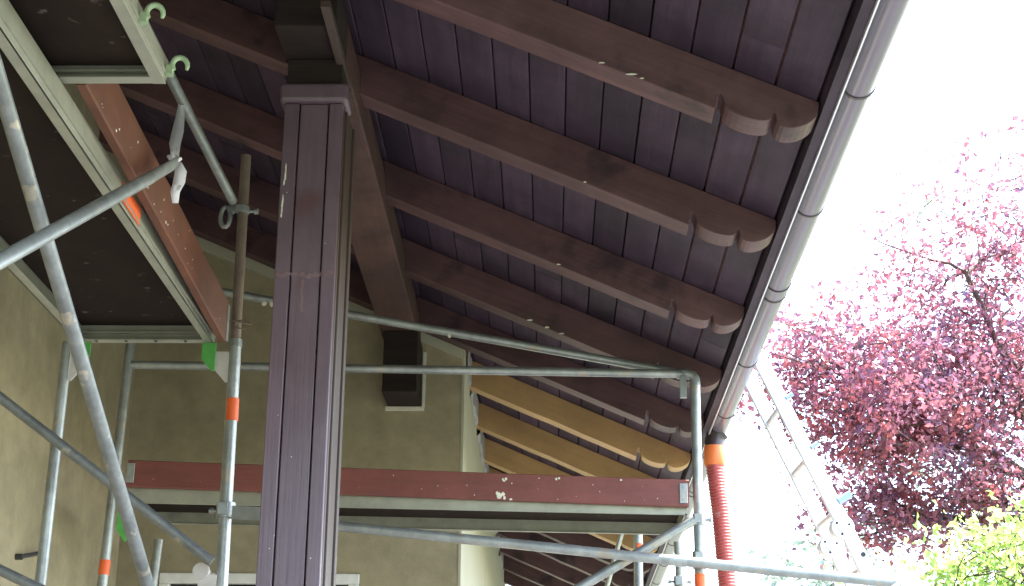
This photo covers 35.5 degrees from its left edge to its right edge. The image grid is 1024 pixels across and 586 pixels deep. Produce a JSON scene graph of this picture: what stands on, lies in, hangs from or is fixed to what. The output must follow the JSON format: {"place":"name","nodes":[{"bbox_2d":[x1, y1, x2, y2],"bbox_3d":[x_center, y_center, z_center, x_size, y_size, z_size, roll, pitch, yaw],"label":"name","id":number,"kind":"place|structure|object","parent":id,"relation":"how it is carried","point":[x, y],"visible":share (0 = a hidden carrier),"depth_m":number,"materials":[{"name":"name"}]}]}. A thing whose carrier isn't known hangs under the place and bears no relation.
{"place":"outdoors","nodes":[
{"label":"outdoors","id":0,"kind":"place"},
{"bbox_2d":[506,0,1023,585],"label":"sky","id":1,"kind":"structure","parent":0,"point":[951,66],"materials":[{"name":"white"}]},
{"label":"ground","id":2,"kind":"structure","parent":0,"visible":0},
{"bbox_2d":[0,84,505,585],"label":"house","id":3,"kind":"structure","parent":2,"relation":"on","point":[176,414],"depth_m":8.27,"materials":[{"name":"paint"}]},
{"bbox_2d":[159,573,359,585],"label":"window","id":4,"kind":"structure","parent":3,"relation":"in","point":[165,579],"depth_m":8.19,"materials":[{"name":"white paint"}]},
{"bbox_2d":[99,0,879,585],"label":"porch roof","id":5,"kind":"structure","parent":3,"relation":"attached to","point":[623,178],"depth_m":6.32,"materials":[{"name":"wood"}]},
{"bbox_2d":[650,0,912,585],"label":"gutter","id":6,"kind":"object","parent":5,"relation":"attached to","point":[883,30],"visible":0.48,"depth_m":5.34,"materials":[{"name":"grey metal"}]},
{"bbox_2d":[704,444,736,585],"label":"drain hose","id":7,"kind":"object","parent":6,"relation":"hanging from","point":[714,459],"visible":0.92,"depth_m":8.28,"materials":[{"name":"plastic"}]},
{"bbox_2d":[747,147,995,585],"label":"background tree","id":8,"kind":"object","parent":2,"relation":"on","point":[790,562],"visible":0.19,"depth_m":19.66,"materials":[{"name":"plant"}]},
{"bbox_2d":[733,114,1023,578],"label":"plum tree","id":9,"kind":"object","parent":2,"relation":"on","point":[898,425],"visible":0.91,"depth_m":13.49,"materials":[{"name":"pink plant"}]},
{"bbox_2d":[823,490,1023,585],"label":"bush","id":10,"kind":"object","parent":2,"relation":"on","point":[994,547],"visible":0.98,"depth_m":11.09,"materials":[{"name":"green plant"}]},
{"label":"paved terrace","id":11,"kind":"structure","parent":0,"visible":0},
{"bbox_2d":[35,341,70,585],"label":"scaffold pole","id":12,"kind":"object","parent":11,"relation":"on","point":[51,484],"visible":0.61,"depth_m":5.52,"materials":[{"name":"grey metal"}]},
{"bbox_2d":[0,564,44,585],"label":"brace tube","id":13,"kind":"object","parent":12,"relation":"attached to","point":[13,576],"visible":1,"depth_m":5.21,"materials":[{"name":"grey metal"}]},
{"bbox_2d":[97,343,135,585],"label":"scaffold pole","id":14,"kind":"object","parent":11,"relation":"on","point":[110,516],"visible":0.73,"depth_m":7.17,"materials":[{"name":"grey metal"}]},
{"bbox_2d":[150,539,162,585],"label":"scaffold pole","id":15,"kind":"object","parent":11,"relation":"on","point":[156,556],"visible":0.88,"depth_m":7.54,"materials":[{"name":"silver metal"}]},
{"bbox_2d":[192,154,259,585],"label":"scaffold pole","id":16,"kind":"object","parent":11,"relation":"on","point":[227,510],"visible":1,"depth_m":5.57,"materials":[{"name":"grey metal"}]},
{"bbox_2d":[0,391,214,565],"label":"brace tube","id":17,"kind":"object","parent":16,"relation":"attached to","point":[101,476],"visible":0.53,"depth_m":5.38,"materials":[{"name":"grey metal"}]},
{"bbox_2d":[0,0,228,382],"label":"scaffold deck","id":18,"kind":"structure","parent":16,"relation":"attached to","point":[126,283],"depth_m":4.78,"materials":[{"name":"metal"}]},
{"bbox_2d":[0,54,154,585],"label":"brace tube","id":19,"kind":"object","parent":18,"relation":"attached to","point":[14,133],"visible":1,"depth_m":4.03,"materials":[{"name":"silver metal"}]},
{"bbox_2d":[9,0,189,83],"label":"scaffold deck","id":20,"kind":"structure","parent":18,"relation":"on","point":[96,41],"depth_m":3.77,"materials":[{"name":"metal"}]},
{"bbox_2d":[75,84,229,341],"bbox_3d":[-1.033,-0.237,4.780,0.033,0.246,1.825,0,-19,1],"label":"toe board","id":21,"kind":"object","parent":18,"relation":"attached to","point":[115,119],"visible":0.9,"depth_m":4.65,"materials":[{"name":"paint"}]},
{"bbox_2d":[138,0,236,204],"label":"scaffold tube","id":22,"kind":"object","parent":16,"relation":"attached to","point":[176,89],"visible":0.73,"depth_m":5.25,"materials":[{"name":"grey metal"}]},
{"bbox_2d":[167,104,186,202],"bbox_3d":[-0.995,-0.441,4.781,0.059,0.516,0.432,4,-19,-11],"label":"strap","id":23,"kind":"object","parent":22,"relation":"attached to","point":[179,179],"visible":0.84,"depth_m":4.63,"materials":[{"name":"white fabric"}]},
{"bbox_2d":[0,157,180,269],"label":"loose brace","id":24,"kind":"object","parent":23,"relation":"hanging from","point":[22,248],"visible":1,"depth_m":3.84,"materials":[{"name":"silver metal"}]},
{"bbox_2d":[256,59,355,585],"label":"porch post","id":25,"kind":"object","parent":11,"relation":"on","point":[299,516],"visible":1,"depth_m":5.13,"materials":[{"name":"paint"}]},
{"bbox_2d":[274,0,426,410],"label":"roof beam","id":26,"kind":"structure","parent":25,"relation":"on","point":[312,29],"depth_m":6.78,"materials":[{"name":"paint"}]},
{"bbox_2d":[668,541,690,585],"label":"scaffold pole","id":27,"kind":"object","parent":11,"relation":"on","point":[679,578],"visible":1,"depth_m":7.52,"materials":[{"name":"silver metal"}]},
{"bbox_2d":[676,368,712,585],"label":"scaffold pole","id":28,"kind":"object","parent":11,"relation":"on","point":[684,375],"visible":0.83,"depth_m":7.10,"materials":[{"name":"silver metal"}]},
{"bbox_2d":[129,361,676,377],"bbox_3d":[-0.494,0.348,7.294,2.516,0.074,0.039,0,-19,1],"label":"guard rail","id":29,"kind":"object","parent":28,"relation":"attached to","point":[464,370],"visible":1,"depth_m":7.27,"materials":[{"name":"grey metal"}]},
{"bbox_2d":[129,488,687,534],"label":"scaffold deck","id":30,"kind":"structure","parent":28,"relation":"attached to","point":[181,506],"depth_m":7.42,"materials":[{"name":"metal"}]},
{"bbox_2d":[126,460,688,507],"bbox_3d":[-0.467,0.843,7.069,2.496,0.199,0.036,0,-19,1],"label":"toe board","id":31,"kind":"object","parent":30,"relation":"attached to","point":[462,485],"visible":0.91,"depth_m":7.05,"materials":[{"name":"paint"}]},
{"bbox_2d":[222,288,675,368],"bbox_3d":[-0.461,0.151,7.407,2.522,0.496,0.042,0,-19,1],"label":"guard rail","id":32,"kind":"object","parent":28,"relation":"attached to","point":[264,300],"visible":0.61,"depth_m":7.37,"materials":[{"name":"metal"}]},
{"bbox_2d":[338,521,928,585],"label":"ledger tube","id":33,"kind":"object","parent":28,"relation":"attached to","point":[893,579],"visible":0.84,"depth_m":6.90,"materials":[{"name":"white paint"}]},
{"bbox_2d":[574,516,696,585],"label":"brace tube","id":34,"kind":"object","parent":28,"relation":"attached to","point":[648,547],"visible":1,"depth_m":6.96,"materials":[{"name":"silver metal"}]},
{"bbox_2d":[746,349,877,585],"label":"ladder","id":35,"kind":"object","parent":11,"relation":"on","point":[836,531],"visible":0.94,"depth_m":7.32,"materials":[{"name":"metal"}]},
{"label":"garden path","id":36,"kind":"structure","parent":0,"visible":0},
{"bbox_2d":[634,534,642,585],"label":"scaffold pole","id":37,"kind":"object","parent":36,"relation":"on","point":[638,567],"visible":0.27,"depth_m":8.26,"materials":[{"name":"silver metal"}]},
{"bbox_2d":[605,534,623,585],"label":"brace tube","id":38,"kind":"object","parent":37,"relation":"attached to","point":[617,546],"depth_m":8.32,"materials":[{"name":"metal"}]}
]}

